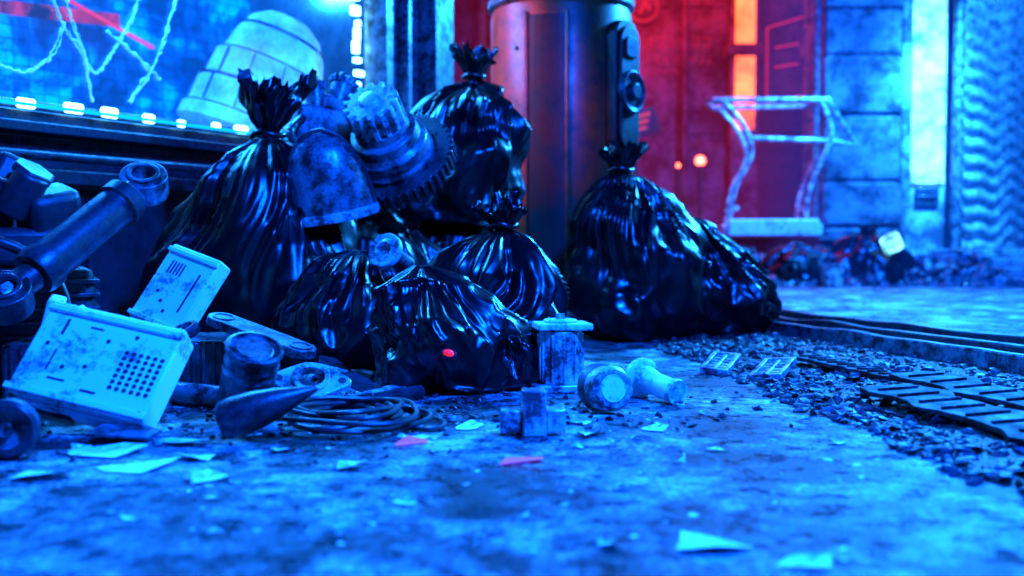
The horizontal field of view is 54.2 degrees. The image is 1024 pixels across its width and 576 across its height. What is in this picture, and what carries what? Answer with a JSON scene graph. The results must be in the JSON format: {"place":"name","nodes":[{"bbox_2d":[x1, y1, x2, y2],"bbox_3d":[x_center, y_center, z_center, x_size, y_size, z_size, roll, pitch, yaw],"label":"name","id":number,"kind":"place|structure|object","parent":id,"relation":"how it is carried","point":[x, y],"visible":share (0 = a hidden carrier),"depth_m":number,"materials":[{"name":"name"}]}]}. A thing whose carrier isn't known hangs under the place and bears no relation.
{"place":"outdoors","nodes":[
{"label":"outdoors","id":0,"kind":"place"},
{"bbox_2d":[0,335,1023,575],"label":"ground","id":1,"kind":"structure","parent":0,"point":[940,523],"depth_m":1.58,"materials":[{"name":"concrete"}]},
{"bbox_2d":[0,398,40,459],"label":"pulley","id":2,"kind":"object","parent":1,"relation":"on","point":[20,427],"visible":1,"depth_m":1.88,"materials":[{"name":"metal"}]},
{"bbox_2d":[7,471,70,478],"bbox_3d":[-0.821,0.323,1.739,0.093,0.010,0.065,0,2,6],"label":"paper scrap","id":3,"kind":"object","parent":1,"relation":"on","point":[32,474],"visible":1,"depth_m":1.74,"materials":[{"name":"paper"}]},
{"bbox_2d":[0,151,100,384],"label":"engine block","id":4,"kind":"object","parent":1,"relation":"on","point":[36,204],"depth_m":2.92,"materials":[{"name":"black paint"}]},
{"bbox_2d":[71,443,91,448],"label":"paper scrap","id":5,"kind":"object","parent":1,"relation":"on","point":[76,446],"visible":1,"depth_m":1.98,"materials":[{"name":"paper"}]},
{"bbox_2d":[2,301,192,427],"bbox_3d":[-0.908,0.185,2.198,0.318,0.262,0.089,12,-33,5],"label":"perforated casing","id":6,"kind":"object","parent":1,"relation":"on","point":[87,366],"visible":0.84,"depth_m":2.17,"materials":[{"name":"paint"}]},
{"bbox_2d":[67,442,147,457],"bbox_3d":[-0.786,0.315,1.935,0.155,0.010,0.098,-1,2,-15],"label":"paper scrap","id":7,"kind":"object","parent":1,"relation":"on","point":[114,450],"visible":1,"depth_m":1.95,"materials":[{"name":"paper"}]},
{"bbox_2d":[1,332,230,398],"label":"radiator core","id":8,"kind":"object","parent":1,"relation":"on","point":[204,363],"visible":0.2,"depth_m":2.69,"materials":[{"name":"metal"}]},
{"bbox_2d":[41,294,86,324],"bbox_3d":[-1.171,0.081,2.624,0.103,0.100,0.080,15,7,-20],"label":"metal bracket","id":9,"kind":"object","parent":8,"relation":"on","point":[53,298],"visible":0.19,"depth_m":2.58,"materials":[{"name":"metal"}]},
{"bbox_2d":[0,161,168,325],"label":"hydraulic cylinder","id":10,"kind":"object","parent":9,"relation":"on","point":[53,259],"visible":1,"depth_m":2.65,"materials":[{"name":"metal"}]},
{"bbox_2d":[127,244,229,327],"bbox_3d":[-0.973,0.015,2.917,0.192,0.260,0.069,19,-20,24],"label":"slotted casing","id":11,"kind":"object","parent":8,"relation":"on","point":[184,284],"visible":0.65,"depth_m":2.90,"materials":[{"name":"paint"}]},
{"bbox_2d":[174,320,199,338],"bbox_3d":[-0.860,0.115,2.627,0.080,0.028,0.080,-20,22,1],"label":"pulley","id":12,"kind":"object","parent":8,"relation":"on","point":[191,328],"visible":0.57,"depth_m":2.62,"materials":[{"name":"metal"}]},
{"bbox_2d":[207,312,316,359],"bbox_3d":[-0.660,0.123,2.627,0.344,0.027,0.084,17,13,23],"label":"connecting bar","id":13,"kind":"object","parent":8,"relation":"on","point":[293,347],"visible":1,"depth_m":2.62,"materials":[{"name":"grey metal"}]},
{"bbox_2d":[87,424,161,439],"bbox_3d":[-0.800,0.297,2.074,0.140,0.007,0.084,3,9,-10],"label":"metal shard","id":14,"kind":"object","parent":1,"relation":"on","point":[130,431],"visible":1,"depth_m":2.06,"materials":[{"name":"metal"}]},
{"bbox_2d":[118,514,135,519],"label":"paper scrap","id":15,"kind":"object","parent":1,"relation":"on","point":[124,517],"visible":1,"depth_m":1.47,"materials":[{"name":"paper"}]},
{"bbox_2d":[96,457,178,472],"bbox_3d":[-0.671,0.320,1.813,0.140,0.010,0.100,-2,3,-34],"label":"paper scrap","id":16,"kind":"object","parent":1,"relation":"on","point":[139,467],"visible":1,"depth_m":1.81,"materials":[{"name":"paper"}]},
{"bbox_2d":[152,438,163,444],"bbox_3d":[-0.720,0.313,2.034,0.024,0.010,0.021,-1,2,-23],"label":"hex nut","id":17,"kind":"object","parent":1,"relation":"on","point":[158,441],"visible":1,"depth_m":2.03,"materials":[{"name":"metal"}]},
{"bbox_2d":[164,437,207,441],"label":"paper scrap","id":18,"kind":"object","parent":1,"relation":"on","point":[172,439],"visible":0.94,"depth_m":2.05,"materials":[{"name":"paper"}]},
{"bbox_2d":[168,382,218,407],"bbox_3d":[-0.780,0.269,2.513,0.260,0.056,0.056,1,3,30],"label":"pipe section","id":19,"kind":"object","parent":1,"relation":"on","point":[196,394],"visible":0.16,"depth_m":2.49,"materials":[{"name":"grey metal"}]},
{"bbox_2d":[174,452,215,459],"bbox_3d":[-0.607,0.316,1.899,0.088,0.010,0.058,0,2,5],"label":"paper scrap","id":20,"kind":"object","parent":1,"relation":"on","point":[205,457],"visible":1,"depth_m":1.90,"materials":[{"name":"paper"}]},
{"bbox_2d":[191,469,227,482],"bbox_3d":[-0.526,0.323,1.723,0.040,0.010,0.078,1,3,33],"label":"paper scrap","id":21,"kind":"object","parent":1,"relation":"on","point":[204,475],"visible":1,"depth_m":1.73,"materials":[{"name":"paper"}]},
{"bbox_2d":[203,527,215,531],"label":"paper scrap","id":22,"kind":"object","parent":1,"relation":"on","point":[213,529],"visible":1,"depth_m":1.40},
{"bbox_2d":[0,0,453,317],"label":"shopfront","id":23,"kind":"object","parent":1,"relation":"on","point":[93,93],"visible":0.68,"depth_m":5.59,"materials":[{"name":"black paint"}]},
{"bbox_2d":[0,0,453,140],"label":"window frame","id":24,"kind":"structure","parent":23,"relation":"in","point":[406,42],"depth_m":5.64,"materials":[{"name":"grey metal"}]},
{"bbox_2d":[177,10,325,131],"bbox_3d":[-1.406,-1.066,5.431,0.800,0.889,0.638,-1,3,-30],"label":"display capsule","id":25,"kind":"object","parent":23,"relation":"on","point":[285,48],"visible":0.58,"depth_m":5.24,"materials":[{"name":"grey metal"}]},
{"bbox_2d":[139,67,357,331],"bbox_3d":[-0.953,-0.282,3.678,0.765,1.068,0.603,0,2,0],"label":"garbage bag","id":26,"kind":"object","parent":1,"relation":"on","point":[239,213],"visible":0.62,"depth_m":3.47,"materials":[{"name":"black plastic"}]},
{"bbox_2d":[286,72,359,143],"bbox_3d":[-0.717,-0.660,3.898,0.325,0.394,0.303,8,0,-20],"label":"valve block","id":27,"kind":"object","parent":26,"relation":"on","point":[319,108],"depth_m":3.87,"materials":[{"name":"grey metal"}]},
{"bbox_2d":[288,128,379,226],"bbox_3d":[-0.677,-0.414,3.616,0.350,0.329,0.280,-10,14,-7],"label":"curved metal casing","id":28,"kind":"object","parent":26,"relation":"on","point":[331,182],"visible":0.85,"depth_m":3.53,"materials":[{"name":"metal"}]},
{"bbox_2d":[343,82,456,211],"bbox_3d":[-0.479,-0.574,3.766,0.470,0.384,0.470,-31,50,-9],"label":"gear assembly","id":29,"kind":"object","parent":26,"relation":"on","point":[406,157],"visible":0.79,"depth_m":3.71,"materials":[{"name":"metal"}]},
{"bbox_2d":[215,331,283,406],"bbox_3d":[-0.594,0.205,2.250,0.128,0.214,0.192,-2,3,-38],"label":"dented canister","id":30,"kind":"object","parent":1,"relation":"on","point":[252,360],"visible":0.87,"depth_m":2.20,"materials":[{"name":"grey metal"}]},
{"bbox_2d":[214,386,319,439],"bbox_3d":[-0.501,0.242,2.066,0.215,0.086,0.086,-19,7,-13],"label":"metal nose cone","id":31,"kind":"object","parent":1,"relation":"on","point":[241,415],"visible":1,"depth_m":2.03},
{"bbox_2d":[271,447,290,449],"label":"paper scrap","id":32,"kind":"object","parent":1,"relation":"on","point":[272,448],"visible":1,"depth_m":1.96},
{"bbox_2d":[302,374,323,383],"bbox_3d":[-0.550,0.258,2.793,0.060,0.060,0.220,-1,2,-15],"label":"pipe section","id":33,"kind":"object","parent":1,"relation":"on","point":[309,377],"visible":0.16,"depth_m":2.73,"materials":[{"name":"metal"}]},
{"bbox_2d":[270,250,398,371],"bbox_3d":[-0.532,0.071,3.311,0.516,0.393,0.446,0,2,0],"label":"garbage bag","id":34,"kind":"object","parent":1,"relation":"on","point":[325,306],"visible":0.53,"depth_m":3.15,"materials":[{"name":"black plastic"}]},
{"bbox_2d":[369,233,414,272],"bbox_3d":[-0.367,-0.096,3.132,0.115,0.115,0.135,1,-19,28],"label":"flanged pipe end","id":35,"kind":"object","parent":34,"relation":"on","point":[386,251],"visible":0.99,"depth_m":3.09,"materials":[{"name":"grey metal"}]},
{"bbox_2d":[329,526,346,534],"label":"paper scrap","id":36,"kind":"object","parent":1,"relation":"on","point":[341,530],"visible":1,"depth_m":1.39,"materials":[{"name":"paper"}]},
{"bbox_2d":[331,524,348,530],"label":"paper scrap","id":37,"kind":"object","parent":1,"relation":"on","point":[337,527],"visible":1,"depth_m":1.40,"materials":[{"name":"paper"}]},
{"bbox_2d":[337,460,366,468],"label":"paper scrap","id":38,"kind":"object","parent":1,"relation":"on","point":[342,464],"visible":1,"depth_m":1.82,"materials":[{"name":"paper"}]},
{"bbox_2d":[341,371,370,379],"bbox_3d":[-0.455,0.256,2.885,0.104,0.006,0.063,1,22,-29],"label":"metal shard","id":39,"kind":"object","parent":1,"relation":"on","point":[366,375],"visible":0.43,"depth_m":2.90,"materials":[{"name":"metal"}]},
{"bbox_2d":[322,364,347,372],"bbox_3d":[-0.545,0.235,2.882,0.134,0.007,0.080,7,10,34],"label":"metal shard","id":40,"kind":"object","parent":39,"relation":"on","point":[339,370],"visible":0.27,"depth_m":2.88,"materials":[{"name":"metal"}]},
{"bbox_2d":[351,369,373,375],"bbox_3d":[-0.446,0.253,2.964,0.067,0.006,0.112,9,6,-1],"label":"metal shard","id":41,"kind":"object","parent":39,"relation":"on","point":[367,371],"visible":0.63,"depth_m":2.98,"materials":[{"name":"metal"}]},
{"bbox_2d":[319,355,350,371],"bbox_3d":[-0.530,0.231,2.982,0.131,0.007,0.079,28,15,36],"label":"metal shard","id":42,"kind":"object","parent":41,"relation":"on","point":[330,361],"visible":0.59,"depth_m":2.99,"materials":[{"name":"metal"}]},
{"bbox_2d":[276,395,446,434],"bbox_3d":[-0.346,0.281,2.251,0.401,0.053,0.367,0,2,0],"label":"cable coil","id":43,"kind":"object","parent":1,"relation":"on","point":[340,414],"visible":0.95,"depth_m":2.16,"materials":[{"name":"black rubber"}]},
{"bbox_2d":[275,362,350,395],"bbox_3d":[-0.489,0.224,2.428,0.196,0.026,0.124,4,38,-10],"label":"oval flange","id":44,"kind":"object","parent":43,"relation":"on","point":[334,382],"visible":0.79,"depth_m":2.43,"materials":[{"name":"metal"}]},
{"bbox_2d":[357,391,373,396],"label":"metal shard","id":45,"kind":"object","parent":1,"relation":"on","point":[367,393],"visible":0.53,"depth_m":2.42,"materials":[{"name":"metal"}]},
{"bbox_2d":[369,385,403,392],"bbox_3d":[-0.320,0.275,2.633,0.160,0.007,0.096,-2,13,-40],"label":"metal shard","id":46,"kind":"object","parent":1,"relation":"on","point":[389,387],"visible":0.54,"depth_m":2.65,"materials":[{"name":"metal"}]},
{"bbox_2d":[345,372,382,391],"bbox_3d":[-0.390,0.257,2.637,0.126,0.006,0.076,24,21,5],"label":"metal shard","id":47,"kind":"object","parent":46,"relation":"on","point":[359,383],"visible":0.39,"depth_m":2.64,"materials":[{"name":"metal"}]},
{"bbox_2d":[369,385,424,403],"bbox_3d":[-0.300,0.277,2.563,0.036,0.036,0.200,2,3,35],"label":"pipe section","id":48,"kind":"object","parent":1,"relation":"on","point":[413,392],"visible":0.62,"depth_m":2.58,"materials":[{"name":"metal"}]},
{"bbox_2d":[354,206,440,265],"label":"garbage bag","id":49,"kind":"object","parent":1,"relation":"on","point":[403,226],"visible":0.19,"depth_m":3.98,"materials":[{"name":"black plastic"}]},
{"bbox_2d":[393,494,417,503],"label":"paper scrap","id":50,"kind":"object","parent":1,"relation":"on","point":[406,499],"visible":1,"depth_m":1.56,"materials":[{"name":"paper"}]},
{"bbox_2d":[395,436,427,445],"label":"paper scrap","id":51,"kind":"object","parent":1,"relation":"on","point":[405,440],"visible":1,"depth_m":2.05,"materials":[{"name":"paper"}]},
{"bbox_2d":[0,345,841,575],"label":"grit","id":52,"kind":"object","parent":1,"relation":"on","point":[393,436],"visible":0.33,"depth_m":2.27,"materials":[{"name":"gravel"}]},
{"bbox_2d":[298,380,338,393],"bbox_3d":[-0.505,0.250,2.511,0.127,0.006,0.076,14,9,25],"label":"metal shard","id":53,"kind":"object","parent":52,"relation":"on","point":[306,382],"visible":0.26,"depth_m":2.54,"materials":[{"name":"metal"}]},
{"bbox_2d":[412,434,429,438],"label":"paper scrap","id":54,"kind":"object","parent":1,"relation":"on","point":[423,436],"visible":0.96,"depth_m":2.10,"materials":[{"name":"paper"}]},
{"bbox_2d":[367,265,530,393],"bbox_3d":[-0.209,0.111,2.843,0.430,0.350,0.414,2,3,43],"label":"garbage bag","id":55,"kind":"object","parent":1,"relation":"on","point":[422,318],"visible":0.91,"depth_m":2.72,"materials":[{"name":"black plastic"}]},
{"bbox_2d":[441,349,456,358],"bbox_3d":[-0.165,0.171,2.610,0.045,0.025,0.022,12,-24,19],"label":"indicator lamp","id":56,"kind":"object","parent":55,"relation":"attached to","point":[449,353],"visible":1,"depth_m":2.60,"materials":[{"name":"plastic"}]},
{"bbox_2d":[447,415,455,420],"bbox_3d":[-0.140,0.301,2.314,0.024,0.010,0.021,-2,3,-34],"label":"hex nut","id":57,"kind":"object","parent":1,"relation":"on","point":[451,418],"visible":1,"depth_m":2.31,"materials":[{"name":"metal"}]},
{"bbox_2d":[419,225,494,249],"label":"garbage bag","id":58,"kind":"object","parent":1,"relation":"on","point":[441,237],"visible":0.04,"depth_m":4.41,"materials":[{"name":"black plastic"}]},
{"bbox_2d":[406,39,531,225],"bbox_3d":[-0.247,-0.692,4.471,0.669,0.824,0.534,0,2,0],"label":"garbage bag","id":59,"kind":"object","parent":58,"relation":"on","point":[487,125],"visible":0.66,"depth_m":4.30,"materials":[{"name":"black plastic"}]},
{"bbox_2d":[456,420,482,429],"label":"paper scrap","id":60,"kind":"object","parent":1,"relation":"on","point":[471,424],"visible":1,"depth_m":2.22,"materials":[{"name":"paper"}]},
{"bbox_2d":[427,189,569,324],"bbox_3d":[-0.045,-0.030,3.276,0.500,0.596,0.460,2,3,42],"label":"garbage bag","id":61,"kind":"object","parent":1,"relation":"on","point":[508,265],"visible":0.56,"depth_m":3.15,"materials":[{"name":"black plastic"}]},
{"bbox_2d":[500,324,539,389],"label":"garbage bag","id":62,"kind":"object","parent":1,"relation":"on","point":[519,352],"visible":0.22,"depth_m":2.77,"materials":[{"name":"black plastic"}]},
{"bbox_2d":[499,457,542,464],"bbox_3d":[0.017,0.320,1.865,0.089,0.004,0.067,0,2,-4],"label":"paper scrap","id":63,"kind":"object","parent":1,"relation":"on","point":[507,460],"visible":1,"depth_m":1.87,"materials":[{"name":"paper"}]},
{"bbox_2d":[521,511,532,516],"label":"paper scrap","id":64,"kind":"object","parent":1,"relation":"on","point":[527,514],"visible":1,"depth_m":1.48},
{"bbox_2d":[499,388,565,436],"bbox_3d":[0.043,0.264,2.152,0.139,0.098,0.095,0,2,-4],"label":"cross shaped connector","id":65,"kind":"object","parent":1,"relation":"on","point":[533,416],"visible":1,"depth_m":2.11,"materials":[{"name":"metal"}]},
{"bbox_2d":[58,346,1020,575],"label":"paper crumbs","id":66,"kind":"object","parent":1,"relation":"on","point":[533,551],"visible":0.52,"depth_m":1.65,"materials":[{"name":"paper"}]},
{"bbox_2d":[531,313,592,393],"bbox_3d":[0.135,0.179,2.809,0.168,0.216,0.136,0,2,-8],"label":"metal canister","id":67,"kind":"object","parent":1,"relation":"on","point":[560,347],"visible":0.84,"depth_m":2.76,"materials":[{"name":"metal"}]},
{"bbox_2d":[488,0,645,317],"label":"utility drum","id":68,"kind":"object","parent":1,"relation":"on","point":[566,75],"visible":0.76,"depth_m":4.94,"materials":[{"name":"grey metal"}]},
{"bbox_2d":[571,441,583,447],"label":"paper scrap","id":69,"kind":"object","parent":1,"relation":"on","point":[575,444],"visible":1,"depth_m":2.00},
{"bbox_2d":[567,420,590,423],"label":"paper scrap","id":70,"kind":"object","parent":1,"relation":"on","point":[584,422],"visible":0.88,"depth_m":2.27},
{"bbox_2d":[577,430,599,434],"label":"paper scrap","id":71,"kind":"object","parent":1,"relation":"on","point":[581,432],"visible":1,"depth_m":2.13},
{"bbox_2d":[577,363,632,410],"bbox_3d":[0.232,0.244,2.470,0.145,0.120,0.153,-1,-6,-22],"label":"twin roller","id":72,"kind":"object","parent":1,"relation":"on","point":[604,387],"visible":0.99,"depth_m":2.40,"materials":[{"name":"metal"}]},
{"bbox_2d":[597,536,621,544],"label":"paper scrap","id":73,"kind":"object","parent":1,"relation":"on","point":[601,542],"visible":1,"depth_m":1.34,"materials":[{"name":"paper"}]},
{"bbox_2d":[606,438,622,443],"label":"paper scrap","id":74,"kind":"object","parent":1,"relation":"on","point":[609,441],"visible":1,"depth_m":2.03,"materials":[{"name":"paper"}]},
{"bbox_2d":[453,0,806,236],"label":"building","id":75,"kind":"structure","parent":1,"relation":"on","point":[694,54],"depth_m":12.87,"materials":[{"name":"paint"}]},
{"bbox_2d":[633,106,659,174],"bbox_3d":[1.416,-1.062,11.447,0.553,2.004,0.101,0,2,12],"label":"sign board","id":76,"kind":"object","parent":75,"relation":"attached to","point":[648,123],"visible":0.26,"depth_m":11.35,"materials":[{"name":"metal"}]},
{"bbox_2d":[757,109,801,236],"bbox_3d":[3.420,-1.219,12.909,0.620,2.200,0.105,0,2,0],"label":"door","id":77,"kind":"structure","parent":75,"relation":"in","point":[779,163],"depth_m":12.86,"materials":[{"name":"metal"}]},
{"bbox_2d":[565,140,708,340],"bbox_3d":[0.555,-0.218,4.422,0.662,0.881,0.618,0,2,0],"label":"garbage bag","id":78,"kind":"object","parent":1,"relation":"on","point":[635,268],"visible":0.97,"depth_m":4.21,"materials":[{"name":"black plastic"}]},
{"bbox_2d":[641,423,668,430],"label":"paper scrap","id":79,"kind":"object","parent":1,"relation":"on","point":[659,427],"visible":1,"depth_m":2.19,"materials":[{"name":"paper"}]},
{"bbox_2d":[625,358,687,404],"bbox_3d":[0.381,0.253,2.614,0.110,0.110,0.162,-1,11,-32],"label":"flanged metal cup","id":80,"kind":"object","parent":1,"relation":"on","point":[647,378],"visible":0.84,"depth_m":2.60,"materials":[{"name":"metal"}]},
{"bbox_2d":[676,163,680,201],"bbox_3d":[2.020,-0.802,12.178,0.140,1.425,0.140,0,2,0],"label":"red lamp post","id":81,"kind":"object","parent":1,"relation":"on","point":[678,184],"visible":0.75,"depth_m":12.13,"materials":[{"name":"metal"}]},
{"bbox_2d":[695,156,704,218],"bbox_3d":[2.250,-0.831,11.976,0.140,1.500,0.140,0,2,0],"label":"red lamp post","id":82,"kind":"object","parent":1,"relation":"on","point":[700,161],"visible":0.64,"depth_m":11.94,"materials":[{"name":"metal"}]},
{"bbox_2d":[676,531,751,548],"bbox_3d":[0.273,0.339,1.339,0.103,0.010,0.078,1,2,17],"label":"paper scrap","id":83,"kind":"object","parent":1,"relation":"on","point":[690,540],"visible":1,"depth_m":1.35,"materials":[{"name":"paper"}]},
{"bbox_2d":[707,446,723,449],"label":"paper scrap","id":84,"kind":"object","parent":1,"relation":"on","point":[716,448],"visible":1,"depth_m":1.98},
{"bbox_2d":[737,244,754,254],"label":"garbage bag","id":85,"kind":"object","parent":1,"relation":"on","point":[751,251],"depth_m":9.73,"materials":[{"name":"black plastic"}]},
{"bbox_2d":[728,237,841,253],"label":"concrete platform","id":86,"kind":"structure","parent":1,"relation":"on","point":[764,245],"depth_m":10.35,"materials":[{"name":"black paint"}]},
{"bbox_2d":[704,97,857,236],"bbox_3d":[2.819,-1.287,10.573,1.552,1.483,0.900,0,2,8],"label":"handrail frame","id":87,"kind":"object","parent":86,"relation":"on","point":[796,226],"visible":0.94,"depth_m":10.29,"materials":[{"name":"paint"}]},
{"bbox_2d":[760,242,831,285],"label":"garbage bag","id":88,"kind":"object","parent":1,"relation":"on","point":[793,260],"visible":0.53,"depth_m":9.46,"materials":[{"name":"black plastic"}]},
{"bbox_2d":[776,553,831,566],"bbox_3d":[0.368,0.342,1.259,0.069,0.010,0.039,1,2,14],"label":"paper scrap","id":89,"kind":"object","parent":1,"relation":"on","point":[818,560],"visible":1,"depth_m":1.26,"materials":[{"name":"paper"}]},
{"bbox_2d":[795,416,812,420],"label":"paper scrap","id":90,"kind":"object","parent":1,"relation":"on","point":[803,418],"visible":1,"depth_m":2.30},
{"bbox_2d":[813,246,833,254],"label":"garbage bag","id":91,"kind":"object","parent":1,"relation":"on","point":[826,250],"visible":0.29,"depth_m":9.75,"materials":[{"name":"black plastic"}]},
{"bbox_2d":[647,332,1023,495],"bbox_3d":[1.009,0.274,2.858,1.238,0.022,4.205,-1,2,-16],"label":"gravel","id":92,"kind":"structure","parent":1,"relation":"on","point":[986,458],"depth_m":2.65,"materials":[{"name":"gravel"}]},
{"bbox_2d":[699,351,740,374],"bbox_3d":[0.670,0.241,3.212,0.090,0.020,0.174,5,16,26],"label":"drain grating","id":93,"kind":"object","parent":92,"relation":"on","point":[717,362],"visible":0.99,"depth_m":3.20,"materials":[{"name":"metal"}]},
{"bbox_2d":[691,217,781,335],"bbox_3d":[0.910,-0.056,4.616,0.624,0.541,0.579,0,2,0],"label":"garbage bag","id":94,"kind":"object","parent":92,"relation":"on","point":[740,294],"visible":0.5,"depth_m":4.39,"materials":[{"name":"black plastic"}]},
{"bbox_2d":[749,357,796,379],"bbox_3d":[0.800,0.247,3.062,0.100,0.020,0.174,-6,11,32],"label":"drain grating","id":95,"kind":"object","parent":92,"relation":"on","point":[778,368],"visible":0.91,"depth_m":3.06,"materials":[{"name":"metal"}]},
{"bbox_2d":[790,355,897,379],"bbox_3d":[1.042,0.242,3.113,0.126,0.019,0.450,2,3,-20],"label":"metal plank","id":96,"kind":"object","parent":92,"relation":"on","point":[865,370],"visible":0.94,"depth_m":3.08,"materials":[{"name":"metal"}]},
{"bbox_2d":[860,384,1023,444],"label":"metal grate","id":97,"kind":"object","parent":92,"relation":"on","point":[1007,424],"visible":1,"depth_m":2.23,"materials":[{"name":"metal"}]},
{"bbox_2d":[889,371,1023,410],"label":"metal plank","id":98,"kind":"object","parent":92,"relation":"on","point":[969,387],"visible":0.98,"depth_m":2.58,"materials":[{"name":"metal"}]},
{"bbox_2d":[828,438,846,443],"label":"paper scrap","id":99,"kind":"object","parent":1,"relation":"on","point":[829,440],"visible":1,"depth_m":2.04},
{"bbox_2d":[831,224,914,286],"bbox_3d":[3.438,-0.305,9.722,0.796,0.629,0.763,2,3,38],"label":"garbage bag","id":100,"kind":"object","parent":1,"relation":"on","point":[862,252],"visible":0.64,"depth_m":9.46,"materials":[{"name":"black plastic"}]},
{"bbox_2d":[880,230,903,253],"bbox_3d":[3.546,-0.441,9.380,0.198,0.218,0.145,-24,2,1],"label":"box lantern","id":101,"kind":"object","parent":100,"relation":"in","point":[891,242],"visible":1,"depth_m":9.33,"materials":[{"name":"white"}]},
{"bbox_2d":[751,240,1012,286],"bbox_3d":[2.894,-0.167,9.788,3.761,0.615,1.271,0,2,0],"label":"rubble","id":102,"kind":"object","parent":1,"relation":"on","point":[959,267],"visible":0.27,"depth_m":9.44,"materials":[{"name":"grey stone"}]},
{"bbox_2d":[801,0,963,255],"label":"stone pillar","id":103,"kind":"structure","parent":1,"relation":"on","point":[875,71],"depth_m":10.58,"materials":[{"name":"concrete"}]},
{"bbox_2d":[765,309,1023,373],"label":"metal track","id":104,"kind":"structure","parent":1,"relation":"on","point":[1002,351],"depth_m":3.75,"materials":[{"name":"metal"}]},
{"bbox_2d":[944,0,1023,248],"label":"rolling shutter","id":105,"kind":"object","parent":1,"relation":"on","point":[992,190],"visible":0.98,"depth_m":11.63,"materials":[{"name":"metal"}]},
{"bbox_2d":[676,403,684,408],"bbox_3d":[0.420,0.294,2.494,0.023,0.010,0.021,0,2,0],"label":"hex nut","id":106,"kind":"object","parent":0,"point":[680,405],"visible":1,"depth_m":2.48,"materials":[{"name":"metal"}]},
{"bbox_2d":[777,287,1023,334],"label":"road","id":107,"kind":"structure","parent":0,"point":[992,309],"depth_m":6.36,"materials":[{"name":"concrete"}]},
{"bbox_2d":[819,255,845,287],"bbox_3d":[2.900,-0.152,9.051,0.236,0.294,0.236,0,2,0],"label":"metal bucket","id":108,"kind":"object","parent":107,"relation":"on","point":[832,275],"visible":1,"depth_m":8.97,"materials":[{"name":"metal"}]},
{"bbox_2d":[932,249,1023,286],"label":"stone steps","id":109,"kind":"structure","parent":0,"point":[1010,262],"depth_m":10.34,"materials":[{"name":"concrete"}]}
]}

